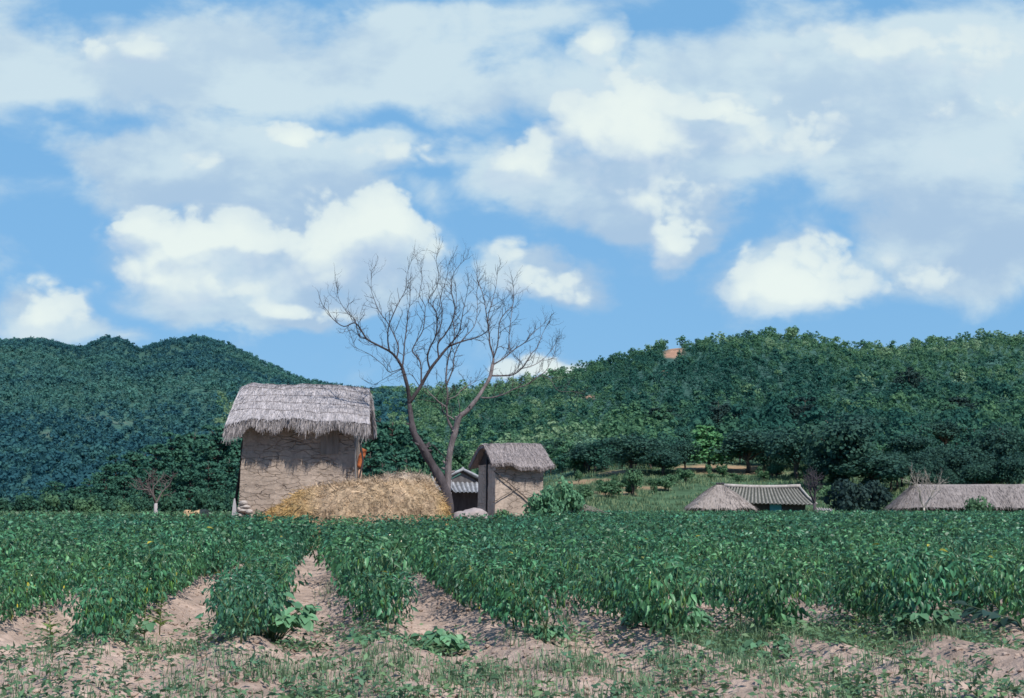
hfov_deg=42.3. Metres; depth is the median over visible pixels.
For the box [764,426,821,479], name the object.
broadleaf tree
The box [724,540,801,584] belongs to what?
pepper plant
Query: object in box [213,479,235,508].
pine tree
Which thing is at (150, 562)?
pepper plant
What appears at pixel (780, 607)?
pepper plant
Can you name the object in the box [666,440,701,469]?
broadleaf tree
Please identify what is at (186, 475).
pine tree
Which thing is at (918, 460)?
broadleaf tree
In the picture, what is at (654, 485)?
shrub
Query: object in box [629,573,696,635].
pepper plant
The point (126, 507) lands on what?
shrub
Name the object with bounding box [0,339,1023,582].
terrain
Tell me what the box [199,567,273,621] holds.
pepper plant
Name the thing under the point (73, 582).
pepper plant
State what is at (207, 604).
pepper plant
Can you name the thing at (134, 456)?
pine tree
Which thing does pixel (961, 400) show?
pine tree
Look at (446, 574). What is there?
pepper plant
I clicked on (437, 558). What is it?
pepper plant
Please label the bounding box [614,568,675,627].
pepper plant
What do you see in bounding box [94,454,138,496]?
pine tree
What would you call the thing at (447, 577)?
pepper plant
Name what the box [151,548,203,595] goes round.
pepper plant
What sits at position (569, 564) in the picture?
pepper plant
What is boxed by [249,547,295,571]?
pepper plant
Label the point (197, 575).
pepper plant
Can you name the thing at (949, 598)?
pepper plant
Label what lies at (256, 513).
shrub
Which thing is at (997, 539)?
pepper plant
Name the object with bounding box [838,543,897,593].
pepper plant
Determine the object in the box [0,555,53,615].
pepper plant
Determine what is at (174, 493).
shrub
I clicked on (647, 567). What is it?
pepper plant
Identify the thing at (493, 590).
pepper plant
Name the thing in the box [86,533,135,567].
pepper plant
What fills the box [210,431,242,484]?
pine tree
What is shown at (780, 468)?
shrub
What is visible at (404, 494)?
haystack
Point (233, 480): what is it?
pine tree
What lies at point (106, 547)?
pepper plant
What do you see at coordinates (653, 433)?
broadleaf tree
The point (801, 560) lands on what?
pepper plant
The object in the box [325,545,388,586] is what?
pepper plant
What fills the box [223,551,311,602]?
pepper plant
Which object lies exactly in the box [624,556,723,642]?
pepper plant
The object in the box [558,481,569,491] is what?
shrub
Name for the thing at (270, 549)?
pepper plant
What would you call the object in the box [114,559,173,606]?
pepper plant
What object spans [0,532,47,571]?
pepper plant
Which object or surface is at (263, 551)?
pepper plant
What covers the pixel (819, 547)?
pepper plant
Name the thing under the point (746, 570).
pepper plant
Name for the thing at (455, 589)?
pepper plant
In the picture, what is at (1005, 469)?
broadleaf tree
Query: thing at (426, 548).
pepper plant
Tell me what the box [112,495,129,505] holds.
shrub
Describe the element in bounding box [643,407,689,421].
pine tree
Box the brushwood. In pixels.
[570,503,605,514]
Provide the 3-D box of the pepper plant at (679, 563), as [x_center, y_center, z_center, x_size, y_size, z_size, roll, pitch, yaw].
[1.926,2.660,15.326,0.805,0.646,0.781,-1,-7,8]
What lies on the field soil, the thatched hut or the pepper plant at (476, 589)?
the pepper plant at (476, 589)
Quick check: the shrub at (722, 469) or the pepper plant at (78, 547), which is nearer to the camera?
the pepper plant at (78, 547)
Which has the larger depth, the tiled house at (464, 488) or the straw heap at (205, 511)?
the tiled house at (464, 488)
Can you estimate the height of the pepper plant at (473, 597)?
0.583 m
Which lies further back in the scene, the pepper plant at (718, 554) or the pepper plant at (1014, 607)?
the pepper plant at (718, 554)
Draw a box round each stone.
[237,508,246,512]
[239,500,247,505]
[239,505,250,508]
[245,509,252,513]
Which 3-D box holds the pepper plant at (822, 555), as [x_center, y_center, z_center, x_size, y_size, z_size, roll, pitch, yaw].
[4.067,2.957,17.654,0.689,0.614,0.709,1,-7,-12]
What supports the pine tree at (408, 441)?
on the terrain at (671, 355)
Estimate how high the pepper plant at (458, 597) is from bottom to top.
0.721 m
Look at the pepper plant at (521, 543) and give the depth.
17.72 m
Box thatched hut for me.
[681,482,758,514]
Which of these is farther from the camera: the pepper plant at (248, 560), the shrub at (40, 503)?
the shrub at (40, 503)
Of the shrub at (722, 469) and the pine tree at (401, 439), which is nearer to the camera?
the pine tree at (401, 439)
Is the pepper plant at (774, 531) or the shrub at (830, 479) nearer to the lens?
the pepper plant at (774, 531)
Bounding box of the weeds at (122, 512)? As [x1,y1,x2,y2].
[0,509,231,519]
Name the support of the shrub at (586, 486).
on the terrain at (671, 355)
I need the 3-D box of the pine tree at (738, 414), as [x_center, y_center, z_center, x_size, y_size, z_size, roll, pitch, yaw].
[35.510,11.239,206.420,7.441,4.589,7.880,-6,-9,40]
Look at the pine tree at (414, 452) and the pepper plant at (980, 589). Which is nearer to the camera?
the pepper plant at (980, 589)
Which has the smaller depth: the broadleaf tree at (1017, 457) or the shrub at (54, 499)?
the shrub at (54, 499)
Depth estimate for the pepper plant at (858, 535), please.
18.97 m
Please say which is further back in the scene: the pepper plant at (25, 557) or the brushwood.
the brushwood
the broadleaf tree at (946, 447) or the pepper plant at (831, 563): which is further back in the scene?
the broadleaf tree at (946, 447)
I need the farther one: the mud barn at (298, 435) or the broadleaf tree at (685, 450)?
the broadleaf tree at (685, 450)
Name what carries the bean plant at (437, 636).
on the field soil
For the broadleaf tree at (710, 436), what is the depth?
155.96 m
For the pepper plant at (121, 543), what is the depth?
19.40 m
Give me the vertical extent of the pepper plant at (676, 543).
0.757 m
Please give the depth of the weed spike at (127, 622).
11.39 m
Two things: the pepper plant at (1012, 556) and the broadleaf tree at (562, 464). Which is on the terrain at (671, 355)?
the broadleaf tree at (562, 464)
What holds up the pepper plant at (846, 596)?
on the field soil
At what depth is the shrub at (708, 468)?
150.18 m
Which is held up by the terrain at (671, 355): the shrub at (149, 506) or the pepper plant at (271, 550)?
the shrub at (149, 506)
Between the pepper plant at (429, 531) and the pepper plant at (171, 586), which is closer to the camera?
the pepper plant at (171, 586)
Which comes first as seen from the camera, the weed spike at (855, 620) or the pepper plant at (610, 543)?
the weed spike at (855, 620)
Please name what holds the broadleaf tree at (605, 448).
on the terrain at (671, 355)
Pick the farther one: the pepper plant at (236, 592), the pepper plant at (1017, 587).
the pepper plant at (1017, 587)
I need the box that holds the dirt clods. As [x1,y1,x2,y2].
[0,573,1023,697]
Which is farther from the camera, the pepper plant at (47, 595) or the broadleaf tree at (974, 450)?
the broadleaf tree at (974, 450)
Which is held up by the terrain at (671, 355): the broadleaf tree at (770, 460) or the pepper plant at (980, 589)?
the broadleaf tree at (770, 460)
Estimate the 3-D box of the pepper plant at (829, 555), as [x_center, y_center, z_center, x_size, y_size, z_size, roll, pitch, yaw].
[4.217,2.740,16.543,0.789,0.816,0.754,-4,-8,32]
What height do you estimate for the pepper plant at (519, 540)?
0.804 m
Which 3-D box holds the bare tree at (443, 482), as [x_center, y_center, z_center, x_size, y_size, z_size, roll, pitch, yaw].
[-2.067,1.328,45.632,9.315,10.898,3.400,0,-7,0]
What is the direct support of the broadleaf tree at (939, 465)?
on the terrain at (671, 355)
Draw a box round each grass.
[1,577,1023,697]
[543,457,1023,514]
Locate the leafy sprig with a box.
[952,600,1023,644]
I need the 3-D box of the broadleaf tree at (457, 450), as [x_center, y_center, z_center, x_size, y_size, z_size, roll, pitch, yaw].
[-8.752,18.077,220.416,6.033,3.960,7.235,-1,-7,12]
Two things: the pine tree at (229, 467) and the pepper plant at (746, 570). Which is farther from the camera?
the pine tree at (229, 467)
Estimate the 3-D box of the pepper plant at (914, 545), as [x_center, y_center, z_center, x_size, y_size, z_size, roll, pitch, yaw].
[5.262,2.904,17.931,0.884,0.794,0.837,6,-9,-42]
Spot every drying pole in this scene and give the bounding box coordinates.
[354,438,355,480]
[358,437,363,479]
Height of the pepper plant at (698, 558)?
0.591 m
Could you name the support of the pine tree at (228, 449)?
on the terrain at (671, 355)
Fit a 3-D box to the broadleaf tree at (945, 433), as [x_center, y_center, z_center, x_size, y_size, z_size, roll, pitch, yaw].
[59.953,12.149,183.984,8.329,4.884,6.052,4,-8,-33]
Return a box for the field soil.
[0,550,1023,697]
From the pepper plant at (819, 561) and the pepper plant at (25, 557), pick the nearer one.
the pepper plant at (819, 561)
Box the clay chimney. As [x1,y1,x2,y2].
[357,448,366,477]
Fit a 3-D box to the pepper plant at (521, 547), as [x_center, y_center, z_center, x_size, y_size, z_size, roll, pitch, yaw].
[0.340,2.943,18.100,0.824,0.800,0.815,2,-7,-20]
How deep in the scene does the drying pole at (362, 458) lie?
46.24 m
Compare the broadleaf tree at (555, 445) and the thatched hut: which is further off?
the broadleaf tree at (555, 445)
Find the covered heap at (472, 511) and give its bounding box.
[454,508,487,520]
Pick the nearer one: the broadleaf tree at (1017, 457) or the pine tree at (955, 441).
the broadleaf tree at (1017, 457)
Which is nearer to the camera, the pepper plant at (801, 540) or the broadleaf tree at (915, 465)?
the pepper plant at (801, 540)
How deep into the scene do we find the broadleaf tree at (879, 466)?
129.55 m
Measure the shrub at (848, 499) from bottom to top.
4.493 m
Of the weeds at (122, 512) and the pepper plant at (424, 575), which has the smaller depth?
the pepper plant at (424, 575)
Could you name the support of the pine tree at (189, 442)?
on the terrain at (671, 355)
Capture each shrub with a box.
[0,497,15,511]
[4,492,39,513]
[24,498,44,511]
[39,492,69,512]
[43,497,68,512]
[55,492,79,511]
[73,494,100,512]
[85,494,119,512]
[109,498,134,511]
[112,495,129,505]
[131,496,150,511]
[137,498,157,512]
[157,488,185,511]
[158,497,189,512]
[193,489,215,511]
[208,490,229,512]
[224,492,238,511]
[252,509,263,519]
[398,465,420,473]
[418,462,432,480]
[453,455,462,464]
[464,460,473,470]
[471,468,478,474]
[492,509,510,520]
[522,484,564,516]
[553,475,585,516]
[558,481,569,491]
[566,457,579,474]
[572,486,593,498]
[575,469,582,482]
[576,461,584,472]
[576,484,589,490]
[598,479,622,495]
[611,474,617,482]
[623,468,643,495]
[650,478,657,492]
[656,476,675,490]
[663,474,679,481]
[677,469,695,482]
[705,464,711,473]
[715,465,727,475]
[730,474,744,480]
[755,465,762,472]
[756,471,768,479]
[766,463,778,476]
[771,462,784,477]
[817,485,838,496]
[823,478,871,511]
[825,476,834,485]
[856,480,894,510]
[964,494,995,512]
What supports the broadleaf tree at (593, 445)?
on the terrain at (671, 355)
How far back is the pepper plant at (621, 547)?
18.28 m
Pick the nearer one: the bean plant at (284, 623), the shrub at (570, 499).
the bean plant at (284, 623)
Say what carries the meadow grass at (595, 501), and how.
on the terrain at (671, 355)
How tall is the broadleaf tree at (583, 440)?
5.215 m
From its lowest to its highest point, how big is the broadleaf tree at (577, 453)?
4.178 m
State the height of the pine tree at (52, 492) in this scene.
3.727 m
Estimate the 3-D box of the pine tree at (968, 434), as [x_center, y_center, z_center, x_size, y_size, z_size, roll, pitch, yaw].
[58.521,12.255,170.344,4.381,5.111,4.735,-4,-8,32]
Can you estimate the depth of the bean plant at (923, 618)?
11.61 m
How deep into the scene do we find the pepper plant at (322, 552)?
18.19 m
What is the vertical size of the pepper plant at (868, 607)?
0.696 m
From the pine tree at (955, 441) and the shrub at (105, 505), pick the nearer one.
the shrub at (105, 505)
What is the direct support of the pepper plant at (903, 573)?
on the field soil
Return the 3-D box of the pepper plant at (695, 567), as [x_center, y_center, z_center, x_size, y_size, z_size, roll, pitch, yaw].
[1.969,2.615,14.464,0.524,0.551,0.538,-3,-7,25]
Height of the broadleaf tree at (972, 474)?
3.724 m
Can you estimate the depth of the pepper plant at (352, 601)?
12.32 m
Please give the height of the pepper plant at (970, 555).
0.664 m
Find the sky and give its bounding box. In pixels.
[0,0,1023,392]
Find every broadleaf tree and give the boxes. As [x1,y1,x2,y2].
[442,445,476,459]
[538,436,568,458]
[552,453,568,471]
[556,443,573,463]
[565,431,595,450]
[566,442,609,472]
[581,439,604,471]
[596,433,668,472]
[601,438,615,468]
[633,446,684,475]
[641,427,658,441]
[655,431,679,448]
[657,437,669,467]
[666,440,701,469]
[669,430,685,438]
[674,427,695,444]
[687,424,742,470]
[709,430,778,472]
[750,426,770,433]
[756,429,788,465]
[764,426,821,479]
[767,457,786,466]
[794,413,882,479]
[803,452,838,489]
[828,445,913,482]
[832,473,849,480]
[838,414,889,427]
[856,477,874,487]
[869,434,888,449]
[872,441,892,456]
[885,427,916,442]
[885,434,937,456]
[888,450,906,457]
[889,453,911,491]
[893,454,916,489]
[904,450,937,467]
[907,462,938,483]
[916,418,966,445]
[921,447,950,460]
[926,445,953,453]
[927,458,949,483]
[935,469,961,483]
[940,446,997,467]
[940,453,974,482]
[943,448,977,466]
[955,460,995,483]
[956,442,970,447]
[969,422,1023,483]
[975,456,1001,483]
[989,455,1023,483]
[1001,451,1023,483]
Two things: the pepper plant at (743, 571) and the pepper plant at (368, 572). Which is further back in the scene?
the pepper plant at (743, 571)
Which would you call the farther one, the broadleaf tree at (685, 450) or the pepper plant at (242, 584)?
the broadleaf tree at (685, 450)
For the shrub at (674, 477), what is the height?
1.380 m
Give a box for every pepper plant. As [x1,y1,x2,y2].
[0,528,29,573]
[0,531,18,573]
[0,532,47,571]
[0,547,67,611]
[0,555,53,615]
[0,561,61,608]
[0,565,44,617]
[0,571,35,624]
[0,574,19,613]
[1,533,49,563]
[3,549,37,575]
[4,555,78,608]
[15,545,61,565]
[27,542,99,598]
[30,566,77,605]
[35,564,72,598]
[37,557,85,604]
[41,556,95,596]
[52,538,112,577]
[58,543,117,581]
[58,582,134,645]
[62,552,103,585]
[65,581,125,627]
[66,557,103,591]
[70,558,157,613]
[76,537,132,569]
[79,577,146,628]
[80,565,158,629]
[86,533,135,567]
[88,539,139,566]
[89,546,166,604]
[91,565,150,617]
[100,576,153,615]
[104,539,176,604]
[107,543,185,608]
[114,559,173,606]
[126,549,183,593]
[128,543,189,597]
[142,562,185,604]
[147,537,211,582]
[150,553,190,592]
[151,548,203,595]
[154,533,214,579]
[156,524,214,574]
[160,542,211,578]
[162,552,205,589]
[166,557,202,589]
[195,579,285,643]
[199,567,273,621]
[203,575,286,640]
[205,584,274,624]
[210,569,269,635]
[210,570,276,605]
[219,566,273,595]
[222,556,283,582]
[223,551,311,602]
[224,543,285,584]
[230,567,282,596]
[232,549,291,583]
[237,566,296,602]
[242,544,293,567]
[243,534,293,569]
[243,556,294,600]
[244,535,301,570]
[244,559,295,585]
[245,547,286,568]
[245,554,288,577]
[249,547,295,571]
[320,539,382,570]
[325,524,387,567]
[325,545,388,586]
[329,544,379,578]
[330,537,395,569]
[330,555,387,596]
[331,532,418,613]
[331,540,382,565]
[333,547,400,612]
[334,571,399,626]
[338,556,410,607]
[342,550,417,605]
[351,569,421,620]
[355,571,419,630]
[408,528,466,574]
[413,538,466,579]
[415,538,465,586]
[416,542,481,594]
[417,530,481,589]
[419,536,472,588]
[434,550,490,586]
[436,540,514,609]
[436,550,498,610]
[439,560,466,593]
[444,566,480,600]
[446,550,494,604]
[453,556,536,620]
[456,559,518,600]
[459,550,523,617]
[472,554,553,629]
[474,550,560,626]
[480,571,529,617]
[487,560,567,632]
[495,538,531,559]
[495,541,541,582]
[504,533,564,570]
[507,537,563,564]
[511,576,580,643]
[512,540,561,581]
[521,537,578,586]
[524,538,593,595]
[529,543,604,592]
[536,544,591,591]
[548,541,613,604]
[549,558,596,601]
[556,569,594,611]
[565,556,622,613]
[567,533,626,576]
[569,533,620,567]
[575,566,626,616]
[580,542,626,575]
[581,572,636,618]
[586,547,652,617]
[588,560,660,617]
[591,535,642,571]
[598,529,657,580]
[601,539,650,575]
[609,547,649,574]
[612,551,692,633]
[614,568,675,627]
[615,547,657,584]
[623,538,680,579]
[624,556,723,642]
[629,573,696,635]
[632,548,684,598]
[646,556,704,598]
[648,551,712,598]
[652,535,709,557]
[657,529,714,569]
[663,559,716,588]
[671,565,712,606]
[677,533,733,585]
[681,539,740,582]
[689,554,770,617]
[690,565,737,609]
[696,564,752,613]
[705,543,756,586]
[708,561,770,621]
[710,548,761,588]
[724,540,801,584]
[728,560,770,586]
[735,569,790,618]
[736,555,823,632]
[738,535,795,568]
[747,578,799,620]
[751,527,808,565]
[752,555,813,597]
[761,537,824,573]
[765,546,833,603]
[773,541,822,575]
[791,566,840,607]
[794,547,844,575]
[794,562,853,609]
[809,564,834,590]
[814,581,858,611]
[818,537,880,591]
[818,549,857,584]
[825,576,869,614]
[829,550,901,617]
[831,547,899,593]
[833,530,892,559]
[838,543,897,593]
[839,555,916,624]
[854,536,914,560]
[858,552,948,624]
[863,552,914,591]
[868,535,935,556]
[869,541,933,594]
[872,541,947,599]
[881,545,961,620]
[882,541,934,555]
[911,566,951,609]
[915,533,983,570]
[918,552,989,609]
[930,557,1002,608]
[932,535,989,573]
[934,543,983,569]
[944,552,1017,619]
[951,554,1023,620]
[961,549,1017,595]
[974,552,1023,625]
[975,547,1019,564]
[978,536,1023,559]
[980,535,1023,568]
[980,552,1023,602]
[982,549,1023,577]
[992,560,1023,601]
[999,539,1023,561]
[1001,569,1023,601]
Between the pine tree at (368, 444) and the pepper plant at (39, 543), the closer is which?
the pepper plant at (39, 543)
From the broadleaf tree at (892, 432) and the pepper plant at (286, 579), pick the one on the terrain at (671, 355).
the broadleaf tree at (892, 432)
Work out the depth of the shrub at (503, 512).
53.44 m
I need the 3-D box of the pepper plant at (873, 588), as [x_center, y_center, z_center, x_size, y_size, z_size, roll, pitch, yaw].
[3.688,2.254,12.344,0.851,0.746,0.888,3,-7,-26]
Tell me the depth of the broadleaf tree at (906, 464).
132.40 m
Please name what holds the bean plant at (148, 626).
on the field soil
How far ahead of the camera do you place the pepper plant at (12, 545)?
16.66 m
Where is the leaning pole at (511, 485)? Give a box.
[494,471,527,499]
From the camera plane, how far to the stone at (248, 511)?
44.49 m
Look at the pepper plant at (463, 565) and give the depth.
15.16 m
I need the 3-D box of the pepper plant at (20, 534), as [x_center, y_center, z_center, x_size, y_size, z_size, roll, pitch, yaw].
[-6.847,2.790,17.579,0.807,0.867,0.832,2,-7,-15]
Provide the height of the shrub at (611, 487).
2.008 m
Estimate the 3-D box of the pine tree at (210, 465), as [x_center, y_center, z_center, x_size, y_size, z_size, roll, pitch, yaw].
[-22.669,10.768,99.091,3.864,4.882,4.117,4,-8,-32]
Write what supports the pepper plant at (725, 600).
on the field soil
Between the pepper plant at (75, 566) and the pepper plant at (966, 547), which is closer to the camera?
the pepper plant at (75, 566)
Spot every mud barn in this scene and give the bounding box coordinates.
[221,383,376,514]
[468,442,555,517]
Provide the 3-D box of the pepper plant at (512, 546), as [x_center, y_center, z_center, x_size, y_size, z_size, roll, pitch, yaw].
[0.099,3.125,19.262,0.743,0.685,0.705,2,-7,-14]
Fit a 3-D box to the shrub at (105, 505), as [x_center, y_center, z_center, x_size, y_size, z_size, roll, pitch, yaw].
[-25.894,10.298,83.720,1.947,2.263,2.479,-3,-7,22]
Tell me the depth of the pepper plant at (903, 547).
14.67 m
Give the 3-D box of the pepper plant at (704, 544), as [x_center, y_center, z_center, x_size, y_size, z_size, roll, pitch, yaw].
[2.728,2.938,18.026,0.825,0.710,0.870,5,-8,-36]
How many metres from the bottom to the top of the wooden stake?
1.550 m
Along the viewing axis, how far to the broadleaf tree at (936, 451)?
136.35 m
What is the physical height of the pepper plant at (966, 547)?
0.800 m
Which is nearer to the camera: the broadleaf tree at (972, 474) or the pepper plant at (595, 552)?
the pepper plant at (595, 552)
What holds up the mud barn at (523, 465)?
on the terrain at (671, 355)
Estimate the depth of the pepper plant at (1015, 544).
19.10 m
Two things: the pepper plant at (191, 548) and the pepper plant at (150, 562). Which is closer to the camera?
the pepper plant at (150, 562)
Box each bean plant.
[67,617,156,637]
[211,592,321,640]
[343,627,390,645]
[390,626,470,655]
[521,625,570,640]
[620,596,713,631]
[737,633,792,658]
[891,598,962,633]
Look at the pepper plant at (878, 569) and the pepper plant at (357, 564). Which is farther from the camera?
the pepper plant at (878, 569)
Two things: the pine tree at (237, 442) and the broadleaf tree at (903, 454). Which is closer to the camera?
the pine tree at (237, 442)
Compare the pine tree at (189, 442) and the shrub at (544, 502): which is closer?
the shrub at (544, 502)
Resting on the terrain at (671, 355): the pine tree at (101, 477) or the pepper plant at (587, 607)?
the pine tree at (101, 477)
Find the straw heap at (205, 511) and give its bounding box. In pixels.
[183,509,211,519]
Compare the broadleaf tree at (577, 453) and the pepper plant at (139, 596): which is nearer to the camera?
the pepper plant at (139, 596)
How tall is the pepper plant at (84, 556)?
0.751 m
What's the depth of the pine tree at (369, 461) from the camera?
97.44 m
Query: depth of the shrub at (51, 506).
83.03 m
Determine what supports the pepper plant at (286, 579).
on the field soil
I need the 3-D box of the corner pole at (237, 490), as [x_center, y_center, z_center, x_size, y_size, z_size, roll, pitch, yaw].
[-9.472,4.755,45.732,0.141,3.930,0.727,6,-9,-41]
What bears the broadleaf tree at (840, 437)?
on the terrain at (671, 355)
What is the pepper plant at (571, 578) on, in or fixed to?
on the field soil
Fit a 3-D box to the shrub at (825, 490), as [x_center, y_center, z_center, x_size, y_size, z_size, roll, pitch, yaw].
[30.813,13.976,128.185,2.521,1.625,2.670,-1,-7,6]
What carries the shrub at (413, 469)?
on the terrain at (671, 355)
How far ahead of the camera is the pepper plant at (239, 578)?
12.53 m
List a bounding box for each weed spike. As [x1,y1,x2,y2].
[40,596,60,650]
[117,611,133,632]
[137,596,152,639]
[150,580,169,634]
[848,612,870,637]
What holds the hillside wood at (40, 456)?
on the terrain at (671, 355)
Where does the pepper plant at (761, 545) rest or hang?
on the field soil
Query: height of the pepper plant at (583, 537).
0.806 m
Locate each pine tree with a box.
[36,481,66,501]
[60,486,82,503]
[73,488,106,500]
[75,478,98,494]
[83,464,120,497]
[93,484,126,503]
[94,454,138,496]
[107,475,140,503]
[114,451,147,494]
[123,442,177,498]
[126,472,171,510]
[146,431,198,480]
[151,462,188,507]
[162,437,194,468]
[166,437,207,452]
[168,460,211,511]
[179,432,206,466]
[179,433,228,488]
[185,460,229,509]
[187,424,239,494]
[207,458,239,492]
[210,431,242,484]
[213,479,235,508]
[215,425,241,462]
[216,457,239,501]
[360,428,399,478]
[362,411,405,455]
[362,451,389,477]
[364,458,395,478]
[370,421,424,471]
[379,451,410,469]
[385,425,422,467]
[395,453,422,473]
[403,430,445,498]
[404,428,442,499]
[596,454,613,471]
[635,432,649,438]
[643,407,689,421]
[707,401,730,428]
[718,406,757,429]
[752,450,785,465]
[787,396,826,427]
[886,433,914,454]
[892,367,928,388]
[911,426,936,445]
[937,397,978,414]
[950,440,962,449]
[952,425,976,448]
[964,429,980,439]
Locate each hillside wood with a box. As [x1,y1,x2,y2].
[0,334,414,500]
[213,325,1023,471]
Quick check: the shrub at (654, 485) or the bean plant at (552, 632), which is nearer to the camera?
the bean plant at (552, 632)
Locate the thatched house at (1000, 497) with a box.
[880,484,1023,513]
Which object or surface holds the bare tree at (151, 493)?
on the terrain at (671, 355)
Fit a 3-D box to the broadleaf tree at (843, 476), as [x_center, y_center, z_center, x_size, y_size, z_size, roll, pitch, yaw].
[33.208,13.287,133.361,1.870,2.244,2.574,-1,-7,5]
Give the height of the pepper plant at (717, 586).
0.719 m
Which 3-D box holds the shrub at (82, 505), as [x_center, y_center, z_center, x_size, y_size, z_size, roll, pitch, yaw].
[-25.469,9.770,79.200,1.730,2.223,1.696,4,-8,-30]
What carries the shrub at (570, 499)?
on the terrain at (671, 355)
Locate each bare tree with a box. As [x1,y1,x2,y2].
[116,467,186,512]
[314,233,587,520]
[802,465,824,510]
[902,469,950,509]
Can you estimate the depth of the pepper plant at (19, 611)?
13.13 m
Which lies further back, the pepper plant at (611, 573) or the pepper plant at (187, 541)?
the pepper plant at (187, 541)
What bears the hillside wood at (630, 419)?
on the terrain at (671, 355)
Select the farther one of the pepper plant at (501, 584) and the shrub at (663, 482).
the shrub at (663, 482)
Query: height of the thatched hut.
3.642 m
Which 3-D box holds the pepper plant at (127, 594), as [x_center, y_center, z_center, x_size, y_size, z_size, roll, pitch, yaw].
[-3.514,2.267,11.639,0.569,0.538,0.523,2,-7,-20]
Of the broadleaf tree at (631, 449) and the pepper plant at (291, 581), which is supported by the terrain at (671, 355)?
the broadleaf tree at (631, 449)
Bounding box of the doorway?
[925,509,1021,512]
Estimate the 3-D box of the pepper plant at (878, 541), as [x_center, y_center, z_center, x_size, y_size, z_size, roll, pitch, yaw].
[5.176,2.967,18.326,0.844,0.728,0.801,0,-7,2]
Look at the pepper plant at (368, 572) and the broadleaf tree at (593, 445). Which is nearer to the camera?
the pepper plant at (368, 572)
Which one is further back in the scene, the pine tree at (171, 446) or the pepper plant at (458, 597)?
the pine tree at (171, 446)
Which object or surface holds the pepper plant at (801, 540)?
on the field soil
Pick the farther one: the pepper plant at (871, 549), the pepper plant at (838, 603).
the pepper plant at (871, 549)
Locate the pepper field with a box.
[0,509,1023,578]
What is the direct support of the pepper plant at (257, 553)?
on the field soil
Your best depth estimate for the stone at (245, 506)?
44.52 m
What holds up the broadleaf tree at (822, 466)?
on the terrain at (671, 355)
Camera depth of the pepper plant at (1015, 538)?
19.91 m
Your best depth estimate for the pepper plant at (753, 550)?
16.85 m
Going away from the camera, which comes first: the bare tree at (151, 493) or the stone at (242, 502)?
the stone at (242, 502)
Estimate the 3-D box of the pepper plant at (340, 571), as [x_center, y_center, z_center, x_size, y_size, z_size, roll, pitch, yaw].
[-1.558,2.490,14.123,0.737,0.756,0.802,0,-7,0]
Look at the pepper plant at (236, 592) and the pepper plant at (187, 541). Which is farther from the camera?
the pepper plant at (187, 541)
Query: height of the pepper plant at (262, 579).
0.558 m
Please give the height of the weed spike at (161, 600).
0.544 m
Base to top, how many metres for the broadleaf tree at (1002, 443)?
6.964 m
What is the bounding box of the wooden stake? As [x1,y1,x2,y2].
[232,498,236,514]
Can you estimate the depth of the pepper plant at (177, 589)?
15.01 m
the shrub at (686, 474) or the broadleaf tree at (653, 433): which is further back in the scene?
the broadleaf tree at (653, 433)
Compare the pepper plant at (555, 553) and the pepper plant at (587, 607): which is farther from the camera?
the pepper plant at (555, 553)
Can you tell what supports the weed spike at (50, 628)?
on the field soil
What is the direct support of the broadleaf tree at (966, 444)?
on the terrain at (671, 355)
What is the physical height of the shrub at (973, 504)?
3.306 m
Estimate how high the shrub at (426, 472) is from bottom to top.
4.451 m
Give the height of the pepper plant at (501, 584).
0.759 m
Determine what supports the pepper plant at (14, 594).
on the field soil
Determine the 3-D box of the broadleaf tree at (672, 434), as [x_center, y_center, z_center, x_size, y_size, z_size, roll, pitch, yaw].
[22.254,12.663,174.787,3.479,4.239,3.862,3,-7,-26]
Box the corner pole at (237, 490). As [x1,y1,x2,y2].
[235,437,242,510]
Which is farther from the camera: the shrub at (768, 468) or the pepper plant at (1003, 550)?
the shrub at (768, 468)
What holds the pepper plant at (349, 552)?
on the field soil
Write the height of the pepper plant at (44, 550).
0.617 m
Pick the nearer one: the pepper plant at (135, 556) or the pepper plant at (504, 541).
the pepper plant at (135, 556)
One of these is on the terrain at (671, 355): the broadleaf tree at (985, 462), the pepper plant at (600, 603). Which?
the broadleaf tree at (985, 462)
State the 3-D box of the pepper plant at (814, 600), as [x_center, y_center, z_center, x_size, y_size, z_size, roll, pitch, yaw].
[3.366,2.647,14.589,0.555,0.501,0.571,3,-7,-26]
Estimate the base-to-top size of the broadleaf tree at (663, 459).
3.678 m
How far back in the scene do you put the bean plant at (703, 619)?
12.24 m
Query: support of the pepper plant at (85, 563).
on the field soil
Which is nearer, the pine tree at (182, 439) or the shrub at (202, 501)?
the shrub at (202, 501)
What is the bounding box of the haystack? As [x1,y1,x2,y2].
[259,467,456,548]
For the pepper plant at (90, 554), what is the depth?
17.83 m
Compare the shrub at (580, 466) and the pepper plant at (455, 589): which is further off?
the shrub at (580, 466)
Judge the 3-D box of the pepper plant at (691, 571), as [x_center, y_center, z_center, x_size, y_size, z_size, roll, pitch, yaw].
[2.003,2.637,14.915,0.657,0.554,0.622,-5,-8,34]
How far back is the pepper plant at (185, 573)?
16.14 m
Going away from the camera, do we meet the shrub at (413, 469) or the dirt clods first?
the dirt clods
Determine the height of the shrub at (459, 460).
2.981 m
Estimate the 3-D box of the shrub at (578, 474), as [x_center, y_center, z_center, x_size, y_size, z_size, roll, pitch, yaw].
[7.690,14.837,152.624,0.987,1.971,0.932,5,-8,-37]
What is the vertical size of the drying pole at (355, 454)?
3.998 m
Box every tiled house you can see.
[432,467,477,512]
[724,484,817,513]
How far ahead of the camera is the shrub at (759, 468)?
150.78 m
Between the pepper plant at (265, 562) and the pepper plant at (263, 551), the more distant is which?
the pepper plant at (263, 551)

